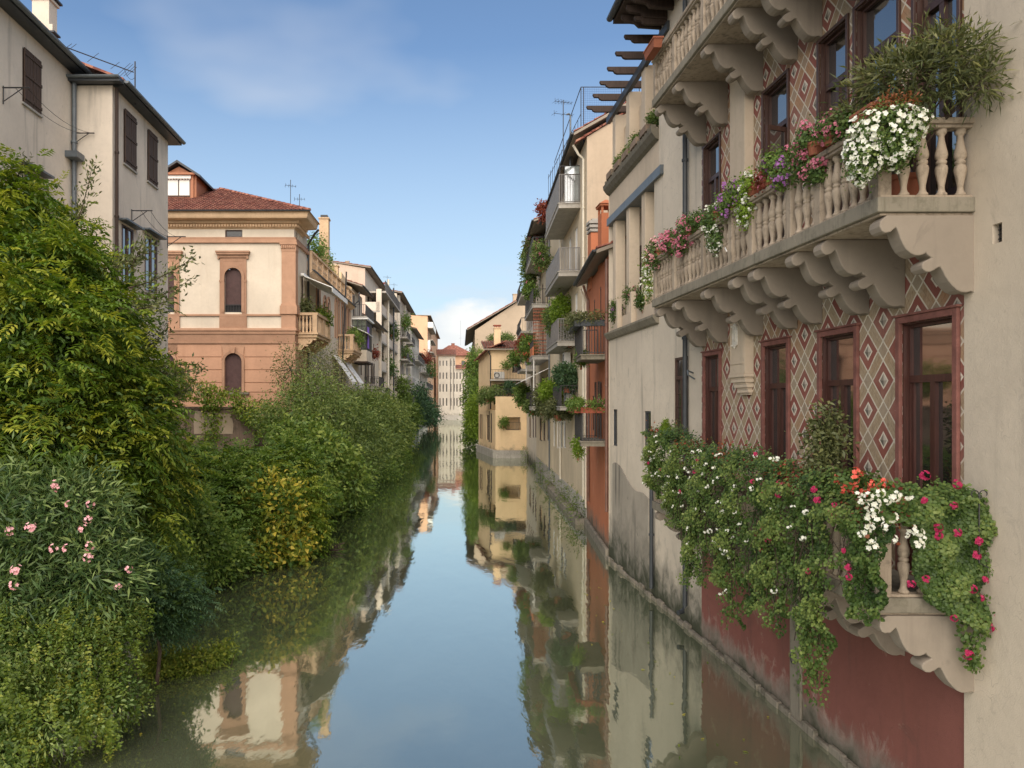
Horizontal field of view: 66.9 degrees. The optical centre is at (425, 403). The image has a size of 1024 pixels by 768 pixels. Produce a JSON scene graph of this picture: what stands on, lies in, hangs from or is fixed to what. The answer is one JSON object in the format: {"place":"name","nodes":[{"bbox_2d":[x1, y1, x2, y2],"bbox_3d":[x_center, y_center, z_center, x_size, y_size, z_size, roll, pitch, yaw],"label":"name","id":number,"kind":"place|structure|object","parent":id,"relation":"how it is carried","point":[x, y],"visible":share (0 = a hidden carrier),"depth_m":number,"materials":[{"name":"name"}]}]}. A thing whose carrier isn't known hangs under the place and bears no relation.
{"place":"outdoors","nodes":[
{"label":"outdoors","id":0,"kind":"place"},
{"bbox_2d":[0,458,253,764],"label":"riverbank","id":1,"kind":"structure","parent":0,"point":[106,634],"depth_m":15.97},
{"bbox_2d":[0,0,94,222],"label":"house","id":2,"kind":"structure","parent":1,"relation":"on","point":[39,60],"depth_m":23.20,"materials":[{"name":"paint"}]},
{"bbox_2d":[22,47,42,114],"bbox_3d":[-11.690,-9.535,22.785,0.160,1.610,1.000,0,0,0],"label":"window","id":3,"kind":"structure","parent":2,"relation":"in","point":[32,67],"depth_m":22.68,"materials":[{"name":"brown wood"}]},
{"bbox_2d":[0,572,163,767],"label":"creeper","id":4,"kind":"object","parent":1,"relation":"on","point":[62,687],"visible":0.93,"depth_m":11.23,"materials":[{"name":"green plant"}]},
{"bbox_2d":[0,421,167,703],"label":"oleander","id":5,"kind":"object","parent":1,"relation":"on","point":[73,539],"visible":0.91,"depth_m":12.00,"materials":[{"name":"green plant"}]},
{"bbox_2d":[0,143,223,587],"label":"tree","id":6,"kind":"object","parent":1,"relation":"on","point":[80,371],"visible":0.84,"depth_m":15.41,"materials":[{"name":"green plant"}]},
{"bbox_2d":[66,61,185,437],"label":"house","id":7,"kind":"structure","parent":1,"relation":"on","point":[128,143],"depth_m":26.58,"materials":[{"name":"paint"}]},
{"bbox_2d":[67,44,136,105],"bbox_3d":[-11.232,-11.426,26.497,2.473,1.927,0.721,0,0,-28],"label":"tv antenna","id":8,"kind":"object","parent":7,"relation":"attached to","point":[134,72],"visible":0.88,"depth_m":26.82,"materials":[{"name":"metal"}]},
{"bbox_2d":[122,224,133,283],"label":"window","id":9,"kind":"structure","parent":7,"relation":"in","point":[127,233],"depth_m":26.74,"materials":[{"name":"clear glass"}]},
{"bbox_2d":[124,108,136,171],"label":"window","id":10,"kind":"structure","parent":7,"relation":"in","point":[130,122],"depth_m":26.90,"materials":[{"name":"brown wood"}]},
{"bbox_2d":[145,233,156,293],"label":"window","id":11,"kind":"structure","parent":7,"relation":"in","point":[149,265],"depth_m":29.02,"materials":[{"name":"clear glass"}]},
{"bbox_2d":[147,129,157,187],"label":"window","id":12,"kind":"structure","parent":7,"relation":"in","point":[152,140],"depth_m":29.07,"materials":[{"name":"brown wood"}]},
{"bbox_2d":[97,533,226,684],"bbox_3d":[-4.913,3.795,14.213,2.466,2.819,2.027,0,0,0],"label":"bush","id":13,"kind":"object","parent":1,"relation":"on","point":[181,602],"visible":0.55,"depth_m":14.01,"materials":[{"name":"green plant"}]},
{"bbox_2d":[115,502,215,652],"bbox_3d":[-6.044,3.547,17.322,2.551,3.366,5.614,0,0,0],"label":"bush","id":14,"kind":"object","parent":1,"relation":"on","point":[182,558],"visible":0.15,"depth_m":16.34,"materials":[{"name":"green plant"}]},
{"bbox_2d":[156,468,265,592],"bbox_3d":[-6.385,3.566,22.088,3.276,3.832,6.171,0,0,24],"label":"bush","id":15,"kind":"object","parent":1,"relation":"on","point":[209,531],"visible":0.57,"depth_m":21.32,"materials":[{"name":"green plant"}]},
{"bbox_2d":[170,406,271,456],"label":"garden wall","id":16,"kind":"structure","parent":1,"relation":"on","point":[233,427],"depth_m":40.00,"materials":[{"name":"paint"}]},
{"bbox_2d":[168,358,278,448],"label":"ivy","id":17,"kind":"object","parent":16,"relation":"attached to","point":[207,392],"visible":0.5,"depth_m":39.41,"materials":[{"name":"green plant"}]},
{"bbox_2d":[159,423,333,559],"bbox_3d":[-6.136,3.154,26.464,6.162,4.821,9.441,0,0,40],"label":"bush","id":18,"kind":"object","parent":1,"relation":"on","point":[233,467],"visible":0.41,"depth_m":25.19,"materials":[{"name":"green plant"}]},
{"bbox_2d":[168,160,331,412],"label":"villa","id":19,"kind":"object","parent":1,"relation":"on","point":[243,313],"visible":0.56,"depth_m":45.00,"materials":[{"name":"beige paint"}]},
{"bbox_2d":[300,293,315,320],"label":"potted plant","id":20,"kind":"object","parent":19,"relation":"on","point":[306,304],"visible":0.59,"depth_m":46.80,"materials":[{"name":"green plant"}]},
{"bbox_2d":[312,303,334,331],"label":"potted plant","id":21,"kind":"object","parent":19,"relation":"on","point":[324,313],"visible":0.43,"depth_m":49.12,"materials":[{"name":"green plant"}]},
{"bbox_2d":[231,461,326,575],"bbox_3d":[-4.886,3.718,25.144,3.153,3.650,3.308,0,0,0],"label":"bush","id":22,"kind":"object","parent":1,"relation":"on","point":[288,549],"visible":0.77,"depth_m":24.57,"materials":[{"name":"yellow plant"}]},
{"bbox_2d":[261,445,338,558],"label":"bush","id":23,"kind":"object","parent":1,"relation":"on","point":[317,518],"visible":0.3,"depth_m":26.64,"materials":[{"name":"green plant"}]},
{"bbox_2d":[240,358,362,443],"bbox_3d":[-5.981,1.457,38.647,4.785,7.527,7.483,0,0,20],"label":"tree","id":24,"kind":"object","parent":1,"relation":"on","point":[311,402],"visible":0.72,"depth_m":38.10,"materials":[{"name":"green plant"}]},
{"bbox_2d":[260,336,357,416],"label":"tree","id":25,"kind":"object","parent":1,"relation":"on","point":[327,366],"visible":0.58,"depth_m":42.16,"materials":[{"name":"green plant"}]},
{"bbox_2d":[254,406,379,523],"bbox_3d":[-4.611,2.769,35.363,5.555,5.305,7.498,0,0,-31],"label":"bush","id":26,"kind":"object","parent":1,"relation":"on","point":[346,466],"visible":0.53,"depth_m":34.64,"materials":[{"name":"green plant"}]},
{"bbox_2d":[301,215,372,417],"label":"house","id":27,"kind":"structure","parent":1,"relation":"on","point":[331,290],"depth_m":58.19,"materials":[{"name":"beige paint"}]},
{"bbox_2d":[307,231,337,274],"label":"potted plant","id":28,"kind":"object","parent":27,"relation":"on","point":[320,248],"visible":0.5,"depth_m":52.25,"materials":[{"name":"green plant"}]},
{"bbox_2d":[344,326,366,350],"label":"potted plant","id":29,"kind":"object","parent":27,"relation":"on","point":[359,337],"visible":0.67,"depth_m":61.96,"materials":[{"name":"green plant"}]},
{"bbox_2d":[347,280,374,398],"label":"house","id":30,"kind":"structure","parent":1,"relation":"on","point":[363,322],"depth_m":68.35,"materials":[{"name":"beige paint"}]},
{"bbox_2d":[352,317,373,364],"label":"bay window","id":31,"kind":"structure","parent":30,"relation":"in","point":[362,323],"depth_m":67.83,"materials":[{"name":"glass"}]},
{"bbox_2d":[317,378,405,504],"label":"tree","id":32,"kind":"object","parent":1,"relation":"on","point":[362,427],"visible":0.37,"depth_m":43.77,"materials":[{"name":"green plant"}]},
{"bbox_2d":[331,261,399,398],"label":"house","id":33,"kind":"structure","parent":1,"relation":"on","point":[383,304],"depth_m":93.48,"materials":[{"name":"paint"}]},
{"bbox_2d":[326,443,415,519],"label":"bush","id":34,"kind":"object","parent":1,"relation":"on","point":[389,472],"visible":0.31,"depth_m":51.26,"materials":[{"name":"green plant"}]},
{"bbox_2d":[330,380,414,473],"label":"tree","id":35,"kind":"object","parent":1,"relation":"on","point":[386,407],"visible":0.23,"depth_m":55.72,"materials":[{"name":"green plant"}]},
{"bbox_2d":[362,313,389,398],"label":"house","id":36,"kind":"structure","parent":1,"relation":"on","point":[373,378],"depth_m":82.71,"materials":[{"name":"beige paint"}]},
{"bbox_2d":[360,382,419,461],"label":"tree","id":37,"kind":"object","parent":1,"relation":"on","point":[405,408],"visible":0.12,"depth_m":70.89,"materials":[{"name":"green plant"}]},
{"bbox_2d":[383,282,415,403],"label":"house","id":38,"kind":"structure","parent":1,"relation":"on","point":[405,337],"depth_m":119.96,"materials":[{"name":"paint"}]},
{"bbox_2d":[395,373,422,408],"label":"bush","id":39,"kind":"object","parent":1,"relation":"on","point":[403,392],"visible":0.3,"depth_m":111.42,"materials":[{"name":"green plant"}]},
{"bbox_2d":[400,396,426,432],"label":"bush","id":40,"kind":"object","parent":1,"relation":"on","point":[415,418],"visible":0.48,"depth_m":108.23,"materials":[{"name":"green plant"}]},
{"bbox_2d":[411,326,424,425],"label":"house","id":41,"kind":"structure","parent":1,"relation":"on","point":[417,336],"depth_m":153.27,"materials":[{"name":"white paint"}]},
{"bbox_2d":[419,352,432,427],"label":"house","id":42,"kind":"structure","parent":1,"relation":"on","point":[423,377],"depth_m":177.98,"materials":[{"name":"paint"}]},
{"bbox_2d":[20,0,658,351],"label":"sky","id":43,"kind":"structure","parent":0,"point":[426,134],"materials":[{"name":"blue"}]},
{"bbox_2d":[11,420,844,767],"bbox_3d":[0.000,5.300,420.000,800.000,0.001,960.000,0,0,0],"label":"canal water","id":44,"kind":"structure","parent":0,"point":[427,616],"depth_m":15.64,"materials":[{"name":"liquid"}]},
{"bbox_2d":[135,630,241,683],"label":"water plants","id":45,"kind":"object","parent":44,"relation":"on","point":[172,660],"visible":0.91,"depth_m":15.09,"materials":[{"name":"green plant"}]},
{"bbox_2d":[410,380,446,428],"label":"bush","id":46,"kind":"object","parent":44,"relation":"on","point":[432,415],"visible":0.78,"depth_m":147.76,"materials":[{"name":"green plant"}]},
{"bbox_2d":[457,343,483,447],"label":"ivy","id":47,"kind":"object","parent":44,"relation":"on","point":[471,383],"visible":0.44,"depth_m":95.01,"materials":[{"name":"green plant"}]},
{"bbox_2d":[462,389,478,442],"bbox_3d":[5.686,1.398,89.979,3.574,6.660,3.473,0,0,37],"label":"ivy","id":48,"kind":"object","parent":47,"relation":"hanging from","point":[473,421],"visible":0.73,"depth_m":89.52,"materials":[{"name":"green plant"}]},
{"bbox_2d":[474,325,526,457],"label":"house","id":49,"kind":"structure","parent":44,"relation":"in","point":[495,441],"depth_m":77.03,"materials":[{"name":"paint"}]},
{"bbox_2d":[473,383,504,406],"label":"potted plant","id":50,"kind":"object","parent":49,"relation":"on","point":[485,395],"visible":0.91,"depth_m":75.59,"materials":[{"name":"green plant"}]},
{"bbox_2d":[566,490,586,524],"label":"weeds","id":51,"kind":"object","parent":44,"relation":"in","point":[578,498],"visible":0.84,"depth_m":33.64,"materials":[{"name":"green plant"}]},
{"bbox_2d":[465,294,525,373],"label":"house","id":52,"kind":"structure","parent":0,"point":[507,318],"depth_m":98.00,"materials":[{"name":"paint"}]},
{"label":"far ground","id":53,"kind":"structure","parent":0,"visible":0},
{"bbox_2d":[411,315,439,407],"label":"house","id":54,"kind":"structure","parent":53,"relation":"on","point":[424,325],"depth_m":202.54,"materials":[{"name":"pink paint"}]},
{"bbox_2d":[436,349,469,419],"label":"apartment block","id":55,"kind":"structure","parent":53,"relation":"on","point":[450,378],"depth_m":240.00,"materials":[{"name":"white paint"}]},
{"label":"ground","id":56,"kind":"structure","parent":0,"visible":0},
{"bbox_2d":[437,343,469,409],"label":"house","id":57,"kind":"structure","parent":56,"relation":"on","point":[460,355],"depth_m":270.00,"materials":[{"name":"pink paint"}]},
{"bbox_2d":[516,282,535,466],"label":"house","id":58,"kind":"structure","parent":56,"relation":"on","point":[531,423],"depth_m":66.34,"materials":[{"name":"paint"}]},
{"bbox_2d":[506,349,523,367],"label":"potted plant","id":59,"kind":"object","parent":58,"relation":"on","point":[513,359],"visible":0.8,"depth_m":63.70,"materials":[{"name":"green plant"}]},
{"bbox_2d":[515,216,550,480],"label":"house","id":60,"kind":"structure","parent":56,"relation":"on","point":[542,358],"depth_m":53.74,"materials":[{"name":"yellow paint"}]},
{"bbox_2d":[512,382,532,409],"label":"potted plant","id":61,"kind":"object","parent":60,"relation":"on","point":[521,391],"visible":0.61,"depth_m":57.64,"materials":[{"name":"green plant"}]},
{"bbox_2d":[517,244,539,284],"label":"potted plant","id":62,"kind":"object","parent":60,"relation":"on","point":[529,276],"visible":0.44,"depth_m":57.75,"materials":[{"name":"green plant"}]},
{"bbox_2d":[517,331,541,365],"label":"potted plant","id":63,"kind":"object","parent":60,"relation":"on","point":[524,346],"visible":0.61,"depth_m":53.58,"materials":[{"name":"green plant"}]},
{"bbox_2d":[519,280,541,302],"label":"potted plant","id":64,"kind":"object","parent":60,"relation":"on","point":[527,290],"visible":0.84,"depth_m":53.71,"materials":[{"name":"green plant"}]},
{"bbox_2d":[539,101,625,524],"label":"house","id":65,"kind":"structure","parent":56,"relation":"on","point":[577,195],"depth_m":36.40,"materials":[{"name":"yellow paint"}]},
{"bbox_2d":[529,383,546,420],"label":"potted plant","id":66,"kind":"object","parent":65,"relation":"on","point":[538,402],"visible":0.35,"depth_m":45.79,"materials":[{"name":"green plant"}]},
{"bbox_2d":[532,198,547,224],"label":"potted plant","id":67,"kind":"object","parent":65,"relation":"on","point":[541,208],"visible":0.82,"depth_m":44.77,"materials":[{"name":"red plant"}]},
{"bbox_2d":[529,238,552,274],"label":"potted plant","id":68,"kind":"object","parent":65,"relation":"on","point":[536,250],"visible":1,"depth_m":47.72,"materials":[{"name":"green plant"}]},
{"bbox_2d":[539,306,559,336],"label":"potted plant","id":69,"kind":"object","parent":65,"relation":"on","point":[546,317],"visible":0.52,"depth_m":40.86,"materials":[{"name":"green plant"}]},
{"bbox_2d":[536,377,563,402],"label":"potted plant","id":70,"kind":"object","parent":65,"relation":"on","point":[546,388],"visible":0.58,"depth_m":40.63,"materials":[{"name":"green plant"}]},
{"bbox_2d":[539,397,573,423],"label":"potted plant","id":71,"kind":"object","parent":65,"relation":"on","point":[550,411],"visible":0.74,"depth_m":38.24,"materials":[{"name":"green plant"}]},
{"bbox_2d":[546,288,570,326],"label":"potted plant","id":72,"kind":"object","parent":65,"relation":"on","point":[561,301],"visible":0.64,"depth_m":39.17,"materials":[{"name":"green plant"}]},
{"bbox_2d":[547,361,577,395],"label":"potted plant","id":73,"kind":"object","parent":65,"relation":"on","point":[563,374],"visible":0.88,"depth_m":36.61,"materials":[{"name":"green plant"}]},
{"bbox_2d":[548,87,639,195],"bbox_3d":[8.288,-12.909,39.241,2.656,2.619,9.521,0,0,0],"label":"wire fence","id":74,"kind":"object","parent":65,"relation":"on","point":[596,100],"visible":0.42,"depth_m":34.51,"materials":[{"name":"metal"}]},
{"bbox_2d":[573,200,625,558],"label":"house","id":75,"kind":"structure","parent":56,"relation":"on","point":[594,273],"depth_m":28.60,"materials":[{"name":"orange paint"}]},
{"bbox_2d":[568,435,588,462],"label":"potted plant","id":76,"kind":"object","parent":75,"relation":"on","point":[577,448],"visible":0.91,"depth_m":27.19,"materials":[{"name":"green plant"}]},
{"bbox_2d":[563,309,604,334],"bbox_3d":[5.687,-2.902,27.743,1.670,0.822,3.353,0,0,0],"label":"flower box","id":77,"kind":"object","parent":75,"relation":"attached to","point":[574,322],"visible":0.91,"depth_m":26.47,"materials":[{"name":"metal"}]},
{"bbox_2d":[563,394,608,416],"bbox_3d":[5.680,0.064,27.755,1.615,0.841,3.424,0,0,0],"label":"flower box","id":78,"kind":"object","parent":75,"relation":"attached to","point":[574,404],"visible":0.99,"depth_m":26.41,"materials":[{"name":"red brick"}]},
{"bbox_2d":[594,381,600,437],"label":"window","id":79,"kind":"structure","parent":75,"relation":"in","point":[595,383],"depth_m":28.92,"materials":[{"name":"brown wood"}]},
{"bbox_2d":[586,16,669,602],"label":"house","id":80,"kind":"structure","parent":56,"relation":"on","point":[632,188],"depth_m":23.13,"materials":[{"name":"grey paint"}]},
{"bbox_2d":[633,289,651,312],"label":"potted plant","id":81,"kind":"object","parent":80,"relation":"on","point":[639,300],"visible":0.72,"depth_m":21.87,"materials":[{"name":"green plant"}]},
{"bbox_2d":[606,0,974,767],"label":"palazzo","id":82,"kind":"structure","parent":56,"relation":"on","point":[784,310],"depth_m":11.68,"materials":[{"name":"beige paint"}]},
{"bbox_2d":[637,252,652,299],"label":"potted geranium","id":83,"kind":"object","parent":82,"relation":"on","point":[646,272],"visible":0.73,"depth_m":17.50,"materials":[{"name":"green plant"}]},
{"bbox_2d":[643,236,663,270],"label":"potted geranium","id":84,"kind":"object","parent":82,"relation":"on","point":[652,250],"visible":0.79,"depth_m":16.82,"materials":[{"name":"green plant"}]},
{"bbox_2d":[643,36,663,59],"bbox_3d":[4.920,-7.652,16.600,0.224,0.204,0.774,0,0,0],"label":"planter","id":85,"kind":"object","parent":82,"relation":"hanging from","point":[652,49],"visible":1,"depth_m":16.43,"materials":[{"name":"ceramic"}]},
{"bbox_2d":[658,228,681,261],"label":"potted geranium","id":86,"kind":"object","parent":82,"relation":"on","point":[665,243],"visible":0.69,"depth_m":15.82,"materials":[{"name":"pink plant"}]},
{"bbox_2d":[675,356,687,450],"bbox_3d":[6.250,0.015,18.625,0.100,2.270,1.000,0,0,0],"label":"window","id":87,"kind":"structure","parent":82,"relation":"in","point":[678,361],"depth_m":18.92,"materials":[{"name":"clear glass"}]},
{"bbox_2d":[669,207,703,257],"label":"potted geranium","id":88,"kind":"object","parent":82,"relation":"on","point":[689,225],"visible":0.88,"depth_m":14.84,"materials":[{"name":"pink plant"}]},
{"bbox_2d":[693,202,724,256],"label":"potted geranium","id":89,"kind":"object","parent":82,"relation":"on","point":[711,231],"visible":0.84,"depth_m":13.46,"materials":[{"name":"green plant"}]},
{"bbox_2d":[709,356,717,486],"bbox_3d":[6.300,0.565,16.575,0.100,3.190,0.850,0,0,0],"label":"window","id":90,"kind":"structure","parent":82,"relation":"in","point":[713,361],"depth_m":16.82,"materials":[{"name":"brown wood"}]},
{"bbox_2d":[708,140,718,209],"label":"window","id":91,"kind":"structure","parent":82,"relation":"in","point":[713,152],"depth_m":16.82,"materials":[{"name":"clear glass"}]},
{"bbox_2d":[711,176,742,223],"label":"potted geranium","id":92,"kind":"object","parent":82,"relation":"on","point":[724,200],"visible":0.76,"depth_m":12.73,"materials":[{"name":"green plant"}]},
{"bbox_2d":[730,166,757,230],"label":"potted geranium","id":93,"kind":"object","parent":82,"relation":"on","point":[745,193],"visible":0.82,"depth_m":12.05,"materials":[{"name":"green plant"}]},
{"bbox_2d":[746,168,769,196],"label":"potted geranium","id":94,"kind":"object","parent":82,"relation":"on","point":[760,184],"visible":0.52,"depth_m":11.54,"materials":[{"name":"red plant"}]},
{"bbox_2d":[751,144,793,193],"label":"potted geranium","id":95,"kind":"object","parent":82,"relation":"on","point":[774,170],"visible":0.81,"depth_m":10.94,"materials":[{"name":"green plant"}]},
{"bbox_2d":[768,80,785,126],"bbox_3d":[6.300,-4.000,13.585,0.100,3.300,0.930,0,0,0],"label":"window","id":96,"kind":"structure","parent":82,"relation":"in","point":[777,98],"depth_m":13.72,"materials":[{"name":"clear glass"}]},
{"bbox_2d":[769,345,785,510],"bbox_3d":[6.300,0.565,13.570,0.100,3.190,0.900,0,0,0],"label":"window","id":97,"kind":"structure","parent":82,"relation":"in","point":[777,355],"depth_m":13.76,"materials":[{"name":"brown wood"}]},
{"bbox_2d":[779,119,834,189],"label":"potted geranium","id":98,"kind":"object","parent":82,"relation":"on","point":[811,175],"visible":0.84,"depth_m":10.05,"materials":[{"name":"pink plant"}]},
{"bbox_2d":[640,420,997,710],"bbox_3d":[5.464,2.081,12.352,1.907,3.444,9.336,0,0,0],"label":"ivy geranium","id":99,"kind":"object","parent":82,"relation":"attached to","point":[941,520],"visible":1,"depth_m":9.67,"materials":[{"name":"green plant"}]},
{"bbox_2d":[784,398,861,500],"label":"climbing shrub","id":100,"kind":"object","parent":82,"relation":"on","point":[824,432],"visible":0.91,"depth_m":10.13,"materials":[{"name":"green plant"}]},
{"bbox_2d":[807,104,859,156],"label":"potted geranium","id":101,"kind":"object","parent":82,"relation":"on","point":[825,136],"visible":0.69,"depth_m":9.47,"materials":[{"name":"green plant"}]},
{"bbox_2d":[825,27,844,213],"bbox_3d":[6.300,-4.000,11.670,0.100,3.300,0.780,0,0,0],"label":"window","id":102,"kind":"structure","parent":82,"relation":"in","point":[835,47],"depth_m":11.81,"materials":[{"name":"clear glass"}]},
{"bbox_2d":[827,334,852,503],"bbox_3d":[6.300,0.565,11.525,0.100,3.190,0.950,0,0,0],"label":"window","id":103,"kind":"structure","parent":82,"relation":"in","point":[839,349],"depth_m":11.56,"materials":[{"name":"brown wood"}]},
{"bbox_2d":[830,467,887,497],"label":"potted geranium","id":104,"kind":"object","parent":82,"relation":"on","point":[852,481],"visible":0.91,"depth_m":8.79,"materials":[{"name":"green plant"}]},
{"bbox_2d":[862,0,895,197],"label":"window","id":105,"kind":"structure","parent":82,"relation":"in","point":[879,17],"depth_m":10.72,"materials":[{"name":"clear glass"}]},
{"bbox_2d":[837,85,939,192],"bbox_3d":[5.123,-2.908,8.492,0.987,1.162,0.928,0,0,45],"label":"petunia","id":106,"kind":"object","parent":82,"relation":"on","point":[903,138],"visible":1,"depth_m":8.37,"materials":[{"name":"white plant"}]},
{"bbox_2d":[818,6,1020,194],"bbox_3d":[5.545,-3.374,8.720,1.338,2.069,1.979,0,0,-21],"label":"oleander","id":107,"kind":"object","parent":82,"relation":"on","point":[919,56],"visible":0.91,"depth_m":8.44,"materials":[{"name":"green plant"}]},
{"bbox_2d":[908,318,951,570],"bbox_3d":[6.300,0.565,9.480,0.100,3.190,1.000,0,0,0],"label":"window","id":108,"kind":"structure","parent":82,"relation":"in","point":[929,343],"depth_m":9.59,"materials":[{"name":"brown wood"}]},
{"bbox_2d":[922,0,955,194],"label":"window","id":109,"kind":"structure","parent":82,"relation":"in","point":[936,7],"depth_m":9.35,"materials":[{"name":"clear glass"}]},
{"bbox_2d":[964,0,1023,767],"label":"house","id":110,"kind":"structure","parent":56,"relation":"on","point":[994,427],"depth_m":8.26,"materials":[{"name":"paint"}]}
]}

